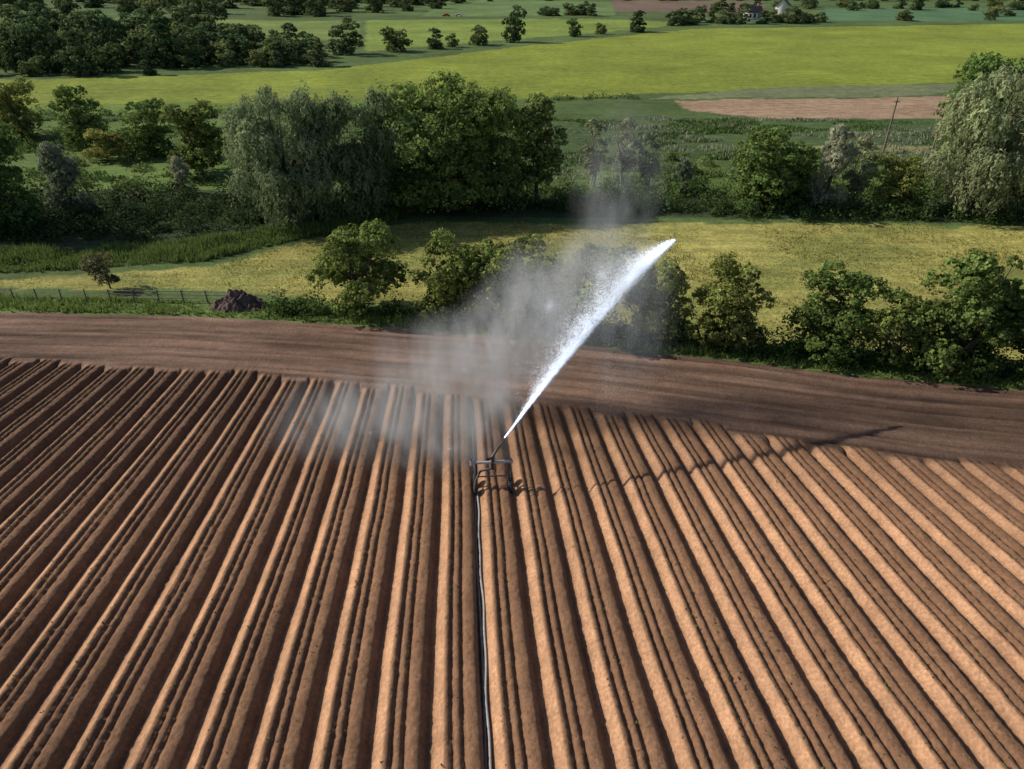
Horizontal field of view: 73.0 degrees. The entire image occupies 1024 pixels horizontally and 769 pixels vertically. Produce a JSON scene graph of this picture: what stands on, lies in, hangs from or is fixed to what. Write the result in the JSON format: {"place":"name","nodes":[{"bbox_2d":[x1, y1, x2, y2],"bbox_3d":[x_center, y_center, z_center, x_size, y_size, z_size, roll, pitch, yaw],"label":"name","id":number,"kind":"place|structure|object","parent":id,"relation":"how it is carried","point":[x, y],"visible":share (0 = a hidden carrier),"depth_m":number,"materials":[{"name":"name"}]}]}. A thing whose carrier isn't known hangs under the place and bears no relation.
{"place":"outdoors","nodes":[
{"label":"outdoors","id":0,"kind":"place"},
{"bbox_2d":[0,207,399,272],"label":"rough grass","id":1,"kind":"structure","parent":0,"point":[184,250],"depth_m":74.07,"materials":[{"name":"green plant"}]},
{"bbox_2d":[0,312,1023,768],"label":"ploughed field","id":2,"kind":"structure","parent":0,"point":[302,514],"depth_m":29.47,"materials":[{"name":"soil"}]},
{"bbox_2d":[477,493,491,768],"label":"irrigation hose","id":3,"kind":"object","parent":2,"relation":"on","point":[486,702],"visible":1,"depth_m":25.04,"materials":[{"name":"grey plastic"}]},
{"bbox_2d":[470,439,512,494],"bbox_3d":[-1.005,4.051,33.968,2.110,2.667,1.379,-2,32,-4],"label":"irrigation gun cart","id":4,"kind":"object","parent":2,"relation":"on","point":[476,475],"visible":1,"depth_m":33.90,"materials":[{"name":"metal"}]},
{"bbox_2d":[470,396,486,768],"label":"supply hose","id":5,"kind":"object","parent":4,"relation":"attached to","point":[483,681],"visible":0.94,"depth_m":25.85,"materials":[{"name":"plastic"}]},
{"bbox_2d":[290,122,696,469],"bbox_3d":[-1.333,-3.927,38.025,26.062,21.200,13.358,-16,35,-24],"label":"irrigation water jet","id":6,"kind":"object","parent":4,"relation":"attached to","point":[662,249],"visible":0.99,"depth_m":37.08},
{"bbox_2d":[0,367,1023,768],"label":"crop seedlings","id":7,"kind":"object","parent":2,"relation":"on","point":[494,571],"visible":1,"depth_m":27.80,"materials":[{"name":"green plant"}]},
{"bbox_2d":[0,0,1023,389],"bbox_3d":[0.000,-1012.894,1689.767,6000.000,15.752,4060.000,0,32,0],"label":"ground","id":8,"kind":"structure","parent":0,"point":[868,64],"depth_m":152.86,"materials":[{"name":"green plant"}]},
{"bbox_2d":[0,76,44,139],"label":"field maple tree","id":9,"kind":"object","parent":8,"relation":"on","point":[11,109],"visible":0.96,"depth_m":120.00,"materials":[{"name":"green plant"}]},
{"bbox_2d":[0,121,47,233],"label":"oak tree","id":10,"kind":"object","parent":8,"relation":"on","point":[19,204],"visible":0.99,"depth_m":77.77,"materials":[{"name":"green plant"}]},
{"bbox_2d":[35,141,95,220],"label":"silver willow tree","id":11,"kind":"object","parent":8,"relation":"on","point":[61,171],"visible":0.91,"depth_m":82.36,"materials":[{"name":"green plant"}]},
{"bbox_2d":[47,83,110,149],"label":"ash tree","id":12,"kind":"object","parent":8,"relation":"on","point":[76,122],"visible":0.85,"depth_m":113.18,"materials":[{"name":"green plant"}]},
{"bbox_2d":[80,252,120,288],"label":"elder tree","id":13,"kind":"object","parent":8,"relation":"on","point":[91,267],"visible":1,"depth_m":63.46,"materials":[{"name":"green plant"}]},
{"bbox_2d":[80,128,131,160],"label":"field maple tree","id":14,"kind":"object","parent":8,"relation":"on","point":[110,141],"visible":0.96,"depth_m":107.47,"materials":[{"name":"green plant"}]},
{"bbox_2d":[0,0,227,76],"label":"distant woodland","id":15,"kind":"object","parent":8,"relation":"on","point":[55,41],"visible":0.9,"depth_m":201.47,"materials":[{"name":"green plant"}]},
{"bbox_2d":[9,288,224,302],"bbox_3d":[-42.405,-7.826,61.748,35.415,1.668,0.262,1,32,1],"label":"post and rail fence","id":16,"kind":"object","parent":8,"relation":"on","point":[133,294],"visible":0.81,"depth_m":61.33,"materials":[{"name":"brown wood"}]},
{"bbox_2d":[0,168,273,244],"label":"riverside scrub","id":17,"kind":"object","parent":8,"relation":"on","point":[87,224],"visible":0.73,"depth_m":82.77,"materials":[{"name":"green plant"}]},
{"bbox_2d":[118,98,179,157],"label":"ash tree","id":18,"kind":"object","parent":8,"relation":"on","point":[148,137],"visible":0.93,"depth_m":108.29,"materials":[{"name":"green plant"}]},
{"bbox_2d":[170,156,196,196],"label":"silver willow tree","id":19,"kind":"object","parent":8,"relation":"on","point":[179,168],"visible":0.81,"depth_m":91.10,"materials":[{"name":"green plant"}]},
{"bbox_2d":[159,98,229,176],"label":"field maple tree","id":20,"kind":"object","parent":8,"relation":"on","point":[189,120],"visible":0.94,"depth_m":97.98,"materials":[{"name":"green plant"}]},
{"bbox_2d":[0,0,464,16],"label":"distant tree belt","id":21,"kind":"object","parent":8,"relation":"on","point":[309,7],"visible":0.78,"depth_m":416.76,"materials":[{"name":"green plant"}]},
{"bbox_2d":[210,288,269,312],"bbox_3d":[-23.800,-7.277,60.281,5.400,1.912,3.600,0,32,0],"label":"soil heap","id":22,"kind":"object","parent":8,"relation":"on","point":[234,300],"visible":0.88,"depth_m":59.75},
{"bbox_2d":[169,22,329,67],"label":"distant copse","id":23,"kind":"object","parent":8,"relation":"on","point":[230,47],"visible":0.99,"depth_m":207.91,"materials":[{"name":"green plant"}]},
{"bbox_2d":[220,103,286,195],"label":"willow tree","id":24,"kind":"object","parent":8,"relation":"on","point":[244,167],"visible":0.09,"depth_m":87.46,"materials":[{"name":"green plant"}]},
{"bbox_2d":[219,79,346,229],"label":"willow tree","id":25,"kind":"object","parent":8,"relation":"on","point":[289,186],"visible":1,"depth_m":76.00,"materials":[{"name":"green plant"}]},
{"bbox_2d":[21,90,638,116],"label":"field edge hedge","id":26,"kind":"object","parent":8,"relation":"on","point":[53,114],"visible":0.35,"depth_m":153.14,"materials":[{"name":"green plant"}]},
{"bbox_2d":[323,16,364,54],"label":"oak tree","id":27,"kind":"object","parent":8,"relation":"on","point":[344,46],"visible":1,"depth_m":228.79,"materials":[{"name":"green plant"}]},
{"bbox_2d":[300,78,403,220],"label":"willow tree","id":28,"kind":"object","parent":8,"relation":"on","point":[362,161],"visible":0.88,"depth_m":78.94,"materials":[{"name":"green plant"}]},
{"bbox_2d":[305,218,416,317],"bbox_3d":[-12.627,-9.542,57.510,8.657,8.569,9.317,-16,35,-25],"label":"hawthorn tree","id":29,"kind":"object","parent":8,"relation":"on","point":[343,263],"visible":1,"depth_m":55.82,"materials":[{"name":"green plant"}]},
{"bbox_2d":[379,26,412,51],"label":"oak tree","id":30,"kind":"object","parent":8,"relation":"on","point":[395,42],"visible":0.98,"depth_m":237.05,"materials":[{"name":"green plant"}]},
{"bbox_2d":[426,27,443,49],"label":"oak tree","id":31,"kind":"object","parent":8,"relation":"on","point":[434,43],"visible":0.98,"depth_m":244.96,"materials":[{"name":"green plant"}]},
{"bbox_2d":[374,68,513,212],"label":"oak tree","id":32,"kind":"object","parent":8,"relation":"on","point":[441,168],"visible":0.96,"depth_m":81.35,"materials":[{"name":"green plant"}]},
{"bbox_2d":[412,227,487,328],"bbox_3d":[-5.365,-8.357,55.482,6.216,8.059,6.307,24,39,33],"label":"hawthorn tree","id":33,"kind":"object","parent":8,"relation":"on","point":[444,282],"visible":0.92,"depth_m":54.63,"materials":[{"name":"green plant"}]},
{"bbox_2d":[445,33,459,46],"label":"oak tree","id":34,"kind":"object","parent":8,"relation":"on","point":[453,42],"visible":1,"depth_m":250.35,"materials":[{"name":"green plant"}]},
{"bbox_2d":[10,129,944,188],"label":"meadow bushes","id":35,"kind":"object","parent":8,"relation":"on","point":[32,145],"visible":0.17,"depth_m":106.26,"materials":[{"name":"green plant"}]},
{"bbox_2d":[468,25,488,44],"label":"oak tree","id":36,"kind":"object","parent":8,"relation":"on","point":[475,38],"visible":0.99,"depth_m":255.61,"materials":[{"name":"green plant"}]},
{"bbox_2d":[457,237,517,321],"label":"hawthorn tree","id":37,"kind":"object","parent":8,"relation":"on","point":[474,271],"visible":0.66,"depth_m":53.78,"materials":[{"name":"green plant"}]},
{"bbox_2d":[454,87,534,205],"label":"oak tree","id":38,"kind":"object","parent":8,"relation":"on","point":[504,115],"visible":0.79,"depth_m":84.22,"materials":[{"name":"green plant"}]},
{"bbox_2d":[0,116,1013,194],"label":"rough pasture","id":39,"kind":"structure","parent":8,"relation":"on","point":[107,178],"depth_m":118.61,"materials":[{"name":"green plant"}]},
{"bbox_2d":[0,293,1023,388],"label":"grass verge","id":40,"kind":"object","parent":8,"relation":"on","point":[6,301],"depth_m":56.68,"materials":[{"name":"green plant"}]},
{"bbox_2d":[501,4,526,42],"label":"oak tree","id":41,"kind":"object","parent":8,"relation":"on","point":[514,16],"visible":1,"depth_m":263.27,"materials":[{"name":"green plant"}]},
{"bbox_2d":[482,233,565,328],"bbox_3d":[1.202,-7.868,54.099,6.150,8.291,6.105,12,34,19],"label":"hawthorn tree","id":42,"kind":"object","parent":8,"relation":"on","point":[515,249],"visible":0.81,"depth_m":52.93,"materials":[{"name":"green plant"}]},
{"bbox_2d":[508,90,568,200],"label":"ash tree","id":43,"kind":"object","parent":8,"relation":"on","point":[540,153],"visible":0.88,"depth_m":86.16,"materials":[{"name":"green plant"}]},
{"bbox_2d":[79,0,1016,41],"bbox_3d":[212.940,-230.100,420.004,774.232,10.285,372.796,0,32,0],"label":"distant field trees","id":44,"kind":"object","parent":8,"relation":"on","point":[991,12],"visible":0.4,"depth_m":360.82,"materials":[{"name":"green plant"}]},
{"bbox_2d":[566,18,582,36],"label":"oak tree","id":45,"kind":"object","parent":8,"relation":"on","point":[576,30],"visible":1,"depth_m":283.89,"materials":[{"name":"green plant"}]},
{"bbox_2d":[580,118,608,187],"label":"birch tree","id":46,"kind":"object","parent":8,"relation":"on","point":[593,157],"visible":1,"depth_m":92.46,"materials":[{"name":"green plant"}]},
{"bbox_2d":[541,241,654,331],"bbox_3d":[6.485,-7.005,52.491,7.540,8.304,6.788,-27,40,-36],"label":"hawthorn tree","id":47,"kind":"object","parent":8,"relation":"on","point":[588,249],"visible":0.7,"depth_m":50.80,"materials":[{"name":"green plant"}]},
{"bbox_2d":[594,22,606,33],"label":"oak tree","id":48,"kind":"object","parent":8,"relation":"on","point":[603,30],"visible":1,"depth_m":294.76,"materials":[{"name":"green plant"}]},
{"bbox_2d":[613,116,643,186],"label":"birch tree","id":49,"kind":"object","parent":8,"relation":"on","point":[627,159],"visible":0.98,"depth_m":93.86,"materials":[{"name":"green plant"}]},
{"bbox_2d":[248,184,1023,225],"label":"streamside hedge","id":50,"kind":"object","parent":8,"relation":"on","point":[724,205],"visible":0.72,"depth_m":85.42,"materials":[{"name":"green plant"}]},
{"bbox_2d":[629,10,646,32],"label":"oak tree","id":51,"kind":"object","parent":8,"relation":"on","point":[634,27],"visible":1,"depth_m":301.22,"materials":[{"name":"green plant"}]},
{"bbox_2d":[261,285,1023,380],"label":"hawthorn hedge","id":52,"kind":"object","parent":8,"relation":"on","point":[789,349],"visible":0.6,"depth_m":52.10,"materials":[{"name":"green plant"}]},
{"bbox_2d":[637,132,660,188],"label":"birch tree","id":53,"kind":"object","parent":8,"relation":"on","point":[648,166],"visible":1,"depth_m":93.62,"materials":[{"name":"green plant"}]},
{"bbox_2d":[322,160,979,212],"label":"undergrowth","id":54,"kind":"object","parent":8,"relation":"on","point":[675,186],"visible":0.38,"depth_m":90.80,"materials":[{"name":"green plant"}]},
{"bbox_2d":[628,256,696,339],"bbox_3d":[11.430,-6.164,51.533,5.437,7.379,5.358,-12,33,-18],"label":"hawthorn tree","id":55,"kind":"object","parent":8,"relation":"on","point":[674,285],"visible":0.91,"depth_m":50.53,"materials":[{"name":"green plant"}]},
{"bbox_2d":[665,11,679,25],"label":"oak tree","id":56,"kind":"object","parent":8,"relation":"on","point":[673,21],"visible":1,"depth_m":332.59,"materials":[{"name":"green plant"}]},
{"bbox_2d":[671,156,695,196],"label":"silver willow tree","id":57,"kind":"object","parent":8,"relation":"on","point":[683,169],"visible":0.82,"depth_m":91.14,"materials":[{"name":"green plant"}]},
{"bbox_2d":[685,251,779,351],"bbox_3d":[15.684,-5.659,50.036,5.765,7.699,5.724,-20,37,-29],"label":"hawthorn tree","id":58,"kind":"object","parent":8,"relation":"on","point":[718,324],"visible":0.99,"depth_m":49.12,"materials":[{"name":"green plant"}]},
{"bbox_2d":[547,115,948,180],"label":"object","id":59,"kind":"object","parent":8,"relation":"on","point":[671,118],"visible":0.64,"depth_m":121.50,"materials":[{"name":"green plant"}]},
{"bbox_2d":[743,4,762,19],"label":"farmhouse","id":60,"kind":"object","parent":8,"relation":"on","point":[756,10],"visible":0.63,"depth_m":368.52,"materials":[{"name":"tile"}]},
{"bbox_2d":[728,124,811,214],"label":"ash tree","id":61,"kind":"object","parent":8,"relation":"on","point":[760,178],"visible":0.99,"depth_m":84.25,"materials":[{"name":"green plant"}]},
{"bbox_2d":[537,0,1023,24],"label":"distant hedgerow trees","id":62,"kind":"object","parent":8,"relation":"on","point":[696,18],"visible":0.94,"depth_m":392.48,"materials":[{"name":"green plant"}]},
{"bbox_2d":[775,0,790,13],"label":"farmhouse","id":63,"kind":"object","parent":8,"relation":"on","point":[781,5],"visible":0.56,"depth_m":402.83,"materials":[{"name":"paint"}]},
{"bbox_2d":[773,140,819,203],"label":"ash tree","id":64,"kind":"object","parent":8,"relation":"on","point":[802,171],"visible":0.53,"depth_m":87.45,"materials":[{"name":"green plant"}]},
{"bbox_2d":[806,123,858,209],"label":"silver willow tree","id":65,"kind":"object","parent":8,"relation":"on","point":[836,159],"visible":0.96,"depth_m":84.86,"materials":[{"name":"green plant"}]},
{"bbox_2d":[781,259,890,369],"bbox_3d":[22.278,-4.848,48.288,6.644,7.573,6.742,14,34,21],"label":"hawthorn tree","id":66,"kind":"object","parent":8,"relation":"on","point":[832,316],"visible":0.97,"depth_m":47.45,"materials":[{"name":"green plant"}]},
{"bbox_2d":[841,136,878,205],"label":"birch tree","id":67,"kind":"object","parent":8,"relation":"on","point":[858,181],"visible":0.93,"depth_m":86.42,"materials":[{"name":"green plant"}]},
{"bbox_2d":[882,97,899,151],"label":"utility pole","id":68,"kind":"object","parent":8,"relation":"on","point":[896,101],"visible":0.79,"depth_m":111.58,"materials":[{"name":"brown wood"}]},
{"bbox_2d":[854,285,940,366],"bbox_3d":[26.200,-3.623,47.474,5.386,5.986,4.849,2,32,4],"label":"hawthorn tree","id":69,"kind":"object","parent":8,"relation":"on","point":[914,328],"visible":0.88,"depth_m":46.36,"materials":[{"name":"green plant"}]},
{"bbox_2d":[869,152,928,213],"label":"field maple tree","id":70,"kind":"object","parent":8,"relation":"on","point":[901,187],"visible":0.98,"depth_m":85.32,"materials":[{"name":"green plant"}]},
{"bbox_2d":[931,111,943,150],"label":"utility pole","id":71,"kind":"object","parent":8,"relation":"on","point":[933,146],"visible":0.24,"depth_m":112.91,"materials":[{"name":"brown wood"}]},
{"bbox_2d":[901,248,1023,386],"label":"hawthorn tree","id":72,"kind":"object","parent":8,"relation":"on","point":[980,289],"visible":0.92,"depth_m":44.50,"materials":[{"name":"green plant"}]},
{"bbox_2d":[916,64,1023,218],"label":"willow tree","id":73,"kind":"object","parent":8,"relation":"on","point":[987,174],"visible":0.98,"depth_m":79.90,"materials":[{"name":"green plant"}]},
{"bbox_2d":[929,51,1023,174],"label":"oak tree","id":74,"kind":"object","parent":8,"relation":"on","point":[972,69],"visible":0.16,"depth_m":89.49,"materials":[{"name":"green plant"}]},
{"bbox_2d":[968,277,1023,375],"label":"hawthorn tree","id":75,"kind":"object","parent":8,"relation":"on","point":[1014,322],"visible":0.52,"depth_m":44.68,"materials":[{"name":"green plant"}]},
{"bbox_2d":[995,97,1023,208],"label":"willow tree","id":76,"kind":"object","parent":8,"relation":"on","point":[1009,148],"visible":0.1,"depth_m":84.94,"materials":[{"name":"green plant"}]}
]}

